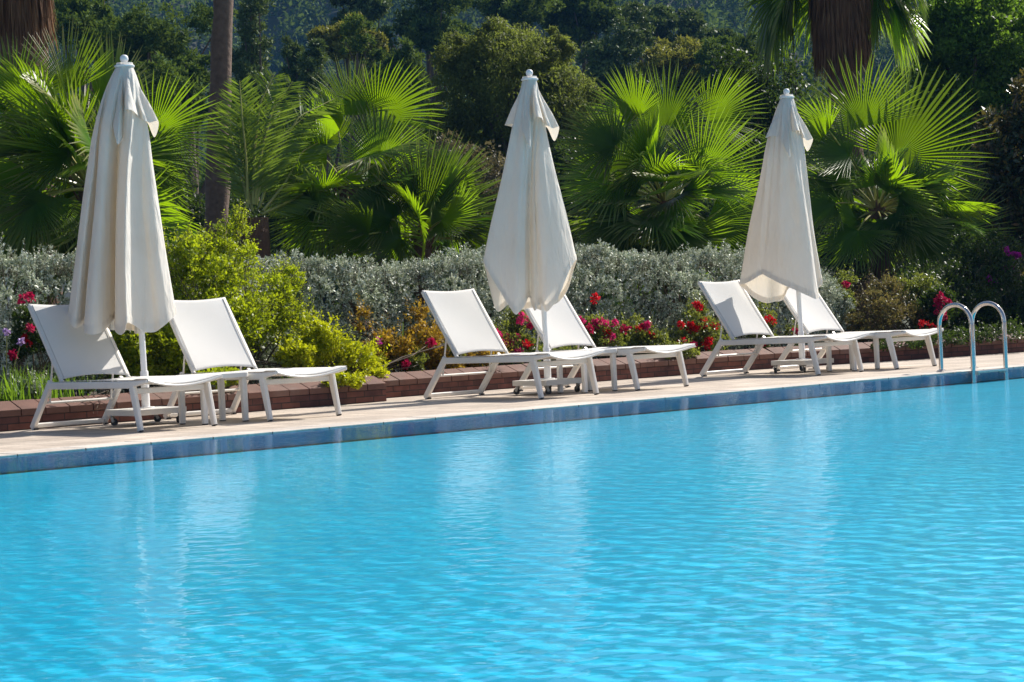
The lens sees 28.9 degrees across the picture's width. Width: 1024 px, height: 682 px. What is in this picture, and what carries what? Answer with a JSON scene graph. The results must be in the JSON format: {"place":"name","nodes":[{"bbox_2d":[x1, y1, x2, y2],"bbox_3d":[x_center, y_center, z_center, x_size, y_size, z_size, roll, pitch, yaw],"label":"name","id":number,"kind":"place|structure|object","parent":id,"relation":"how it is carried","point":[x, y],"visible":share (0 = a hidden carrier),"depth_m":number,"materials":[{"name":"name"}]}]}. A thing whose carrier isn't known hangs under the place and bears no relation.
{"place":"outdoors","nodes":[
{"label":"outdoors","id":0,"kind":"place"},
{"bbox_2d":[383,327,423,371],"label":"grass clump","id":1,"kind":"object","parent":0,"point":[405,370],"visible":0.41,"depth_m":20.86,"materials":[{"name":"green plant"}]},
{"bbox_2d":[58,341,868,397],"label":"soil","id":2,"kind":"structure","parent":0,"point":[95,393],"depth_m":20.87,"materials":[{"name":"brown soil"}]},
{"bbox_2d":[0,328,48,401],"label":"grass clump","id":3,"kind":"object","parent":2,"relation":"on","point":[3,394],"visible":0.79,"depth_m":17.23,"materials":[{"name":"green plant"}]},
{"bbox_2d":[0,292,56,382],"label":"rose bush","id":4,"kind":"object","parent":2,"relation":"on","point":[31,335],"visible":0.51,"depth_m":17.64,"materials":[{"name":"green plant"}]},
{"bbox_2d":[0,363,59,400],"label":"grass clump","id":5,"kind":"object","parent":2,"relation":"on","point":[19,388],"visible":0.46,"depth_m":17.30,"materials":[{"name":"green plant"}]},
{"bbox_2d":[7,369,54,398],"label":"clump","id":6,"kind":"object","parent":2,"relation":"on","point":[33,387],"visible":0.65,"depth_m":17.34,"materials":[{"name":"green plant"}]},
{"bbox_2d":[10,371,90,397],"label":"grass clump","id":7,"kind":"object","parent":2,"relation":"on","point":[64,393],"visible":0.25,"depth_m":17.66,"materials":[{"name":"green plant"}]},
{"bbox_2d":[0,21,231,389],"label":"fan palm","id":8,"kind":"object","parent":2,"relation":"on","point":[43,142],"visible":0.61,"depth_m":21.45,"materials":[{"name":"green plant"}]},
{"bbox_2d":[106,322,200,392],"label":"green shrub","id":9,"kind":"object","parent":2,"relation":"on","point":[166,358],"visible":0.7,"depth_m":18.53,"materials":[{"name":"green plant"}]},
{"bbox_2d":[162,199,321,385],"bbox_3d":[-2.683,-0.465,19.508,2.050,1.891,1.070,-3,1,-41],"label":"golden shrub","id":10,"kind":"object","parent":2,"relation":"on","point":[252,321],"visible":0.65,"depth_m":19.45,"materials":[{"name":"green plant"}]},
{"bbox_2d":[201,68,342,367],"bbox_3d":[-2.799,-1.463,24.322,1.947,3.788,0.813,-3,1,-41],"label":"date palm","id":11,"kind":"object","parent":2,"relation":"on","point":[253,177],"visible":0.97,"depth_m":24.04,"materials":[{"name":"green plant"}]},
{"bbox_2d":[124,330,465,371],"bbox_3d":[-2.018,0.061,19.759,4.236,0.768,0.418,-3,1,-41],"label":"rose bush","id":12,"kind":"object","parent":2,"relation":"on","point":[418,363],"visible":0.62,"depth_m":20.56,"materials":[{"name":"green plant"}]},
{"bbox_2d":[272,302,395,377],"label":"yellow shrub","id":13,"kind":"object","parent":2,"relation":"on","point":[318,343],"visible":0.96,"depth_m":19.60,"materials":[{"name":"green plant"}]},
{"bbox_2d":[307,124,500,341],"bbox_3d":[-1.113,-1.158,24.735,3.078,3.017,2.316,-5,2,-75],"label":"fan palm","id":14,"kind":"object","parent":2,"relation":"on","point":[451,213],"visible":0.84,"depth_m":24.24,"materials":[{"name":"green plant"}]},
{"bbox_2d":[348,293,494,371],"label":"orange shrub","id":15,"kind":"object","parent":2,"relation":"on","point":[434,360],"visible":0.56,"depth_m":20.87,"materials":[{"name":"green plant"}]},
{"bbox_2d":[0,233,854,396],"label":"hedge","id":16,"kind":"object","parent":2,"relation":"on","point":[43,268],"visible":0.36,"depth_m":22.02,"materials":[{"name":"green plant"}]},
{"bbox_2d":[492,306,543,364],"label":"rose bush","id":17,"kind":"object","parent":2,"relation":"on","point":[515,329],"visible":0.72,"depth_m":21.90,"materials":[{"name":"green plant"}]},
{"bbox_2d":[578,309,639,358],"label":"rose bush","id":18,"kind":"object","parent":2,"relation":"on","point":[602,328],"visible":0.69,"depth_m":22.64,"materials":[{"name":"green plant"}]},
{"bbox_2d":[590,292,672,356],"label":"rose bush","id":19,"kind":"object","parent":2,"relation":"on","point":[642,337],"visible":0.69,"depth_m":23.08,"materials":[{"name":"green plant"}]},
{"bbox_2d":[553,57,770,338],"bbox_3d":[2.101,-1.935,27.588,3.264,4.197,3.102,-3,1,7],"label":"fan palm","id":20,"kind":"object","parent":2,"relation":"on","point":[616,165],"visible":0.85,"depth_m":27.20,"materials":[{"name":"green plant"}]},
{"bbox_2d":[655,292,735,351],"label":"rose bush","id":21,"kind":"object","parent":2,"relation":"on","point":[697,331],"visible":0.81,"depth_m":23.71,"materials":[{"name":"green plant"}]},
{"bbox_2d":[747,302,804,348],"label":"rose bush","id":22,"kind":"object","parent":2,"relation":"on","point":[771,321],"visible":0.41,"depth_m":24.63,"materials":[{"name":"green plant"}]},
{"bbox_2d":[834,266,949,342],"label":"copper shrub","id":23,"kind":"object","parent":2,"relation":"on","point":[883,316],"visible":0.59,"depth_m":26.66,"materials":[{"name":"green plant"}]},
{"bbox_2d":[831,263,954,323],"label":"pale shrub","id":24,"kind":"object","parent":2,"relation":"on","point":[916,283],"visible":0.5,"depth_m":27.34,"materials":[{"name":"green plant"}]},
{"bbox_2d":[841,274,965,332],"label":"rose bush","id":25,"kind":"object","parent":2,"relation":"on","point":[935,300],"visible":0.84,"depth_m":26.98,"materials":[{"name":"green plant"}]},
{"bbox_2d":[898,241,1023,336],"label":"dark shrub","id":26,"kind":"object","parent":2,"relation":"on","point":[1011,304],"visible":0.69,"depth_m":28.93,"materials":[{"name":"green plant"}]},
{"bbox_2d":[941,221,1023,294],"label":"rose bush","id":27,"kind":"object","parent":2,"relation":"on","point":[967,249],"visible":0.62,"depth_m":29.64,"materials":[{"name":"green plant"}]},
{"bbox_2d":[0,378,1023,681],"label":"pool water","id":28,"kind":"structure","parent":0,"point":[876,536],"depth_m":7.25,"materials":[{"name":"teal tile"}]},
{"bbox_2d":[0,367,1023,472],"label":"pool wall","id":29,"kind":"structure","parent":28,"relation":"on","point":[91,457],"depth_m":15.41,"materials":[{"name":"blue tile"}]},
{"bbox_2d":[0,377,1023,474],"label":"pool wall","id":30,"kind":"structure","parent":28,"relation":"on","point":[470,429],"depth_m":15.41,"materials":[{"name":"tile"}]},
{"bbox_2d":[0,352,1023,451],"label":"pool deck","id":31,"kind":"structure","parent":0,"point":[78,435],"depth_m":17.72,"materials":[{"name":"beige stone"}]},
{"bbox_2d":[27,304,222,431],"bbox_3d":[-3.144,0.183,16.037,0.704,1.054,1.866,-3,1,-42],"label":"sun lounger","id":32,"kind":"object","parent":31,"relation":"on","point":[72,351],"visible":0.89,"depth_m":16.40,"materials":[{"name":"white metal"}]},
{"bbox_2d":[68,55,186,425],"bbox_3d":[-3.327,-0.834,16.553,0.802,3.074,0.979,-3,1,-41],"label":"parasol","id":33,"kind":"object","parent":31,"relation":"on","point":[121,282],"visible":1,"depth_m":16.37,"materials":[{"name":"white fabric"}]},
{"bbox_2d":[0,376,386,431],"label":"brick wall","id":34,"kind":"structure","parent":31,"relation":"on","point":[16,415],"depth_m":17.69,"materials":[{"name":"red brick"}]},
{"bbox_2d":[74,374,110,414],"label":"trailing plant","id":35,"kind":"object","parent":34,"relation":"on","point":[87,390],"visible":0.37,"depth_m":16.96,"materials":[{"name":"green plant"}]},
{"bbox_2d":[191,366,244,394],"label":"trailing plant","id":36,"kind":"object","parent":34,"relation":"on","point":[228,383],"visible":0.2,"depth_m":17.99,"materials":[{"name":"green plant"}]},
{"bbox_2d":[320,360,373,389],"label":"trailing plant","id":37,"kind":"object","parent":34,"relation":"on","point":[354,381],"visible":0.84,"depth_m":18.67,"materials":[{"name":"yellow plant"}]},
{"bbox_2d":[176,372,248,424],"bbox_3d":[-2.436,0.466,16.196,0.444,0.402,0.444,-3,1,-41],"label":"side table","id":38,"kind":"object","parent":31,"relation":"on","point":[242,376],"visible":0.72,"depth_m":16.18,"materials":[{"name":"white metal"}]},
{"bbox_2d":[163,297,346,420],"bbox_3d":[-2.212,0.129,16.846,0.704,1.054,1.866,-3,1,-39],"label":"sun lounger","id":39,"kind":"object","parent":31,"relation":"on","point":[207,333],"visible":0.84,"depth_m":17.28,"materials":[{"name":"white metal"}]},
{"bbox_2d":[0,364,1023,457],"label":"pool coping","id":40,"kind":"object","parent":31,"relation":"on","point":[244,433],"visible":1,"depth_m":15.55,"materials":[{"name":"stone"}]},
{"bbox_2d":[937,301,1007,382],"bbox_3d":[4.630,0.007,20.007,0.630,0.805,0.475,-3,1,-41],"label":"pool ladder","id":41,"kind":"object","parent":40,"relation":"attached to","point":[971,317],"visible":1,"depth_m":19.96,"materials":[{"name":"metal"}]},
{"bbox_2d":[421,288,604,398],"bbox_3d":[-0.012,0.004,18.624,0.704,1.054,1.866,-3,1,-40],"label":"sun lounger","id":42,"kind":"object","parent":31,"relation":"on","point":[463,321],"visible":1,"depth_m":19.03,"materials":[{"name":"white metal"}]},
{"bbox_2d":[483,69,581,394],"bbox_3d":[0.170,-1.045,18.916,0.859,3.110,0.598,-3,1,-41],"label":"parasol","id":43,"kind":"object","parent":31,"relation":"on","point":[530,259],"visible":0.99,"depth_m":18.86,"materials":[{"name":"white fabric"}]},
{"bbox_2d":[554,348,617,393],"bbox_3d":[0.710,0.285,18.913,0.444,0.402,0.444,-3,1,-41],"label":"side table","id":44,"kind":"object","parent":31,"relation":"on","point":[586,384],"visible":0.69,"depth_m":18.89,"materials":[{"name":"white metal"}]},
{"bbox_2d":[515,295,694,390],"bbox_3d":[0.885,-0.049,19.548,0.704,1.054,1.866,-3,1,-42],"label":"sun lounger","id":45,"kind":"object","parent":31,"relation":"on","point":[566,327],"visible":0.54,"depth_m":19.88,"materials":[{"name":"white metal"}]},
{"bbox_2d":[357,332,1023,397],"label":"brick wall","id":46,"kind":"structure","parent":31,"relation":"on","point":[405,384],"depth_m":22.41,"materials":[{"name":"red brick"}]},
{"bbox_2d":[492,337,513,365],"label":"trailing plant","id":47,"kind":"object","parent":46,"relation":"on","point":[496,352],"visible":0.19,"depth_m":20.86,"materials":[{"name":"green plant"}]},
{"bbox_2d":[538,340,582,367],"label":"trailing plant","id":48,"kind":"object","parent":46,"relation":"on","point":[568,348],"visible":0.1,"depth_m":21.53,"materials":[{"name":"green plant"}]},
{"bbox_2d":[648,334,701,359],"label":"trailing plant","id":49,"kind":"object","parent":46,"relation":"on","point":[690,352],"visible":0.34,"depth_m":22.66,"materials":[{"name":"green plant"}]},
{"bbox_2d":[869,326,925,351],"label":"trailing plant","id":50,"kind":"object","parent":46,"relation":"on","point":[918,343],"visible":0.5,"depth_m":24.09,"materials":[{"name":"green plant"}]},
{"bbox_2d":[924,320,984,347],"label":"trailing plant","id":51,"kind":"object","parent":46,"relation":"on","point":[949,336],"visible":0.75,"depth_m":24.50,"materials":[{"name":"green plant"}]},
{"bbox_2d":[974,311,1023,343],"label":"trailing plant","id":52,"kind":"object","parent":46,"relation":"on","point":[987,332],"visible":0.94,"depth_m":24.94,"materials":[{"name":"green plant"}]},
{"bbox_2d":[697,280,869,376],"bbox_3d":[2.886,-0.164,21.269,0.704,1.054,1.866,-3,1,-39],"label":"sun lounger","id":53,"kind":"object","parent":31,"relation":"on","point":[734,308],"visible":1,"depth_m":21.67,"materials":[{"name":"white metal"}]},
{"bbox_2d":[739,89,833,372],"bbox_3d":[2.978,-1.206,21.767,0.661,3.100,0.964,-3,1,-41],"label":"parasol","id":54,"kind":"object","parent":31,"relation":"on","point":[780,259],"visible":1,"depth_m":21.60,"materials":[{"name":"white fabric"}]},
{"bbox_2d":[824,332,879,371],"bbox_3d":[3.671,0.116,21.430,0.444,0.402,0.444,-3,1,-41],"label":"side table","id":55,"kind":"object","parent":31,"relation":"on","point":[853,365],"visible":0.73,"depth_m":21.41,"materials":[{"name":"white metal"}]},
{"bbox_2d":[773,288,943,370],"bbox_3d":[3.794,-0.215,21.967,0.704,1.054,1.866,-3,1,-42],"label":"sun lounger","id":56,"kind":"object","parent":31,"relation":"on","point":[817,315],"visible":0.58,"depth_m":22.28,"materials":[{"name":"white metal"}]},
{"bbox_2d":[0,0,1023,392],"bbox_3d":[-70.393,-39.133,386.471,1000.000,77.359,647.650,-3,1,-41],"label":"hillside","id":57,"kind":"structure","parent":0,"point":[272,20],"depth_m":283.30,"materials":[{"name":"green plant"}]},
{"bbox_2d":[0,0,62,382],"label":"skirted palm","id":58,"kind":"object","parent":57,"relation":"on","point":[20,20],"visible":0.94,"depth_m":25.45,"materials":[{"name":"brown plant"}]},
{"bbox_2d":[48,0,122,158],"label":"hillside tree","id":59,"kind":"object","parent":57,"relation":"on","point":[79,13],"visible":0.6,"depth_m":65.23,"materials":[{"name":"green plant"}]},
{"bbox_2d":[59,51,205,129],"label":"hillside tree","id":60,"kind":"object","parent":57,"relation":"on","point":[152,66],"visible":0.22,"depth_m":55.80,"materials":[{"name":"green plant"}]},
{"bbox_2d":[74,1,238,288],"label":"hillside tree","id":61,"kind":"object","parent":57,"relation":"on","point":[151,35],"visible":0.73,"depth_m":61.01,"materials":[{"name":"green plant"}]},
{"bbox_2d":[159,46,246,299],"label":"hillside tree","id":62,"kind":"object","parent":57,"relation":"on","point":[188,63],"visible":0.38,"depth_m":57.92,"materials":[{"name":"green plant"}]},
{"bbox_2d":[158,177,259,292],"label":"background bush","id":63,"kind":"object","parent":57,"relation":"on","point":[194,206],"visible":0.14,"depth_m":32.88,"materials":[{"name":"green plant"}]},
{"bbox_2d":[204,0,233,369],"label":"pine tree","id":64,"kind":"object","parent":57,"relation":"on","point":[217,196],"visible":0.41,"depth_m":28.34,"materials":[{"name":"brown plant"}]},
{"bbox_2d":[229,0,282,209],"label":"hillside tree","id":65,"kind":"object","parent":57,"relation":"on","point":[252,62],"visible":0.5,"depth_m":69.65,"materials":[{"name":"green plant"}]},
{"bbox_2d":[232,159,335,333],"bbox_3d":[-3.972,-1.530,36.047,2.476,3.779,1.710,-3,1,3],"label":"background bush","id":66,"kind":"object","parent":57,"relation":"on","point":[273,243],"visible":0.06,"depth_m":35.76,"materials":[{"name":"green plant"}]},
{"bbox_2d":[269,35,307,262],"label":"hillside tree","id":67,"kind":"object","parent":57,"relation":"on","point":[291,51],"visible":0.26,"depth_m":73.79,"materials":[{"name":"green plant"}]},
{"bbox_2d":[280,37,357,317],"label":"hillside tree","id":68,"kind":"object","parent":57,"relation":"on","point":[316,61],"visible":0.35,"depth_m":67.75,"materials":[{"name":"green plant"}]},
{"bbox_2d":[306,12,388,173],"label":"hillside tree","id":69,"kind":"object","parent":57,"relation":"on","point":[331,36],"visible":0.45,"depth_m":79.46,"materials":[{"name":"green plant"}]},
{"bbox_2d":[258,55,447,340],"bbox_3d":[-1.977,-1.658,25.240,2.570,4.086,3.226,-3,1,4],"label":"fan palm","id":70,"kind":"object","parent":57,"relation":"on","point":[391,114],"visible":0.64,"depth_m":25.07,"materials":[{"name":"green plant"}]},
{"bbox_2d":[326,0,392,126],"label":"hillside tree","id":71,"kind":"object","parent":57,"relation":"on","point":[372,10],"visible":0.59,"depth_m":89.56,"materials":[{"name":"green plant"}]},
{"bbox_2d":[310,213,441,328],"bbox_3d":[-2.256,-1.223,33.940,2.571,3.047,1.613,-3,1,8],"label":"background bush","id":72,"kind":"object","parent":57,"relation":"on","point":[410,244],"visible":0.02,"depth_m":33.97,"materials":[{"name":"green plant"}]},
{"bbox_2d":[338,11,434,139],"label":"hillside tree","id":73,"kind":"object","parent":57,"relation":"on","point":[408,54],"visible":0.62,"depth_m":70.84,"materials":[{"name":"green plant"}]},
{"bbox_2d":[367,0,476,146],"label":"hillside tree","id":74,"kind":"object","parent":57,"relation":"on","point":[426,25],"visible":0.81,"depth_m":83.96,"materials":[{"name":"green plant"}]},
{"bbox_2d":[425,128,505,284],"bbox_3d":[-0.868,-1.956,38.057,1.809,4.297,2.809,-7,4,-82],"label":"background bush","id":75,"kind":"object","parent":57,"relation":"on","point":[496,160],"visible":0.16,"depth_m":37.90,"materials":[{"name":"green plant"}]},
{"bbox_2d":[455,0,565,72],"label":"hillside tree","id":76,"kind":"object","parent":57,"relation":"on","point":[524,11],"visible":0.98,"depth_m":89.12,"materials":[{"name":"green plant"}]},
{"bbox_2d":[415,13,608,337],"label":"olive tree","id":77,"kind":"object","parent":57,"relation":"on","point":[485,69],"visible":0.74,"depth_m":49.40,"materials":[{"name":"green plant"}]},
{"bbox_2d":[0,0,1023,332],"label":"forest","id":78,"kind":"object","parent":57,"relation":"on","point":[306,14],"visible":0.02,"depth_m":262.59,"materials":[{"name":"green plant"}]},
{"bbox_2d":[550,132,592,313],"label":"background bush","id":79,"kind":"object","parent":57,"relation":"on","point":[555,151],"visible":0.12,"depth_m":37.71,"materials":[{"name":"green plant"}]},
{"bbox_2d":[539,0,624,155],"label":"hillside tree","id":80,"kind":"object","parent":57,"relation":"on","point":[581,20],"visible":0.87,"depth_m":93.97,"materials":[{"name":"green plant"}]},
{"bbox_2d":[574,0,661,138],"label":"hillside tree","id":81,"kind":"object","parent":57,"relation":"on","point":[629,42],"visible":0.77,"depth_m":83.89,"materials":[{"name":"green plant"}]},
{"bbox_2d":[625,0,679,139],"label":"hillside tree","id":82,"kind":"object","parent":57,"relation":"on","point":[664,19],"visible":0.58,"depth_m":99.23,"materials":[{"name":"green plant"}]},
{"bbox_2d":[635,34,708,188],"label":"hillside tree","id":83,"kind":"object","parent":57,"relation":"on","point":[664,51],"visible":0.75,"depth_m":79.50,"materials":[{"name":"green plant"}]},
{"bbox_2d":[629,152,748,251],"bbox_3d":[2.952,-1.683,36.003,2.518,3.429,2.360,-3,1,-41],"label":"background bush","id":84,"kind":"object","parent":57,"relation":"on","point":[705,214],"visible":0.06,"depth_m":35.65,"materials":[{"name":"green plant"}]},
{"bbox_2d":[665,5,736,136],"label":"hillside tree","id":85,"kind":"object","parent":57,"relation":"on","point":[691,22],"visible":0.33,"depth_m":97.46,"materials":[{"name":"green plant"}]},
{"bbox_2d":[692,30,764,164],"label":"hillside tree","id":86,"kind":"object","parent":57,"relation":"on","point":[708,50],"visible":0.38,"depth_m":77.27,"materials":[{"name":"green plant"}]},
{"bbox_2d":[694,41,814,308],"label":"bronze tree","id":87,"kind":"object","parent":57,"relation":"on","point":[769,95],"visible":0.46,"depth_m":44.72,"materials":[{"name":"green plant"}]},
{"bbox_2d":[734,128,825,321],"bbox_3d":[5.372,-2.321,40.021,2.161,4.376,1.666,-3,1,7],"label":"background bush","id":88,"kind":"object","parent":57,"relation":"on","point":[758,156],"visible":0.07,"depth_m":39.78,"materials":[{"name":"green plant"}]},
{"bbox_2d":[737,0,932,319],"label":"skirted palm","id":89,"kind":"object","parent":57,"relation":"on","point":[842,28],"visible":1,"depth_m":37.69,"materials":[{"name":"green plant"}]},
{"bbox_2d":[813,152,966,285],"bbox_3d":[6.981,-1.875,37.054,3.236,3.402,2.254,-3,1,13],"label":"background bush","id":90,"kind":"object","parent":57,"relation":"on","point":[848,264],"visible":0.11,"depth_m":36.92,"materials":[{"name":"green plant"}]},
{"bbox_2d":[794,50,1020,324],"bbox_3d":[5.887,-2.323,31.159,4.138,4.532,3.111,-3,1,-41],"label":"fan palm","id":91,"kind":"object","parent":57,"relation":"on","point":[913,188],"visible":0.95,"depth_m":30.89,"materials":[{"name":"green plant"}]},
{"bbox_2d":[890,0,1023,310],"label":"broadleaf tree","id":92,"kind":"object","parent":57,"relation":"on","point":[964,35],"visible":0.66,"depth_m":41.29,"materials":[{"name":"green plant"}]},
{"bbox_2d":[958,68,1023,325],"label":"bronze tree","id":93,"kind":"object","parent":57,"relation":"on","point":[1006,166],"visible":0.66,"depth_m":32.78,"materials":[{"name":"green plant"}]},
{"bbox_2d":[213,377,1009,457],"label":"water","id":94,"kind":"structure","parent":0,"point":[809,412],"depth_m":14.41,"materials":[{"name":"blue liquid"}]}
]}

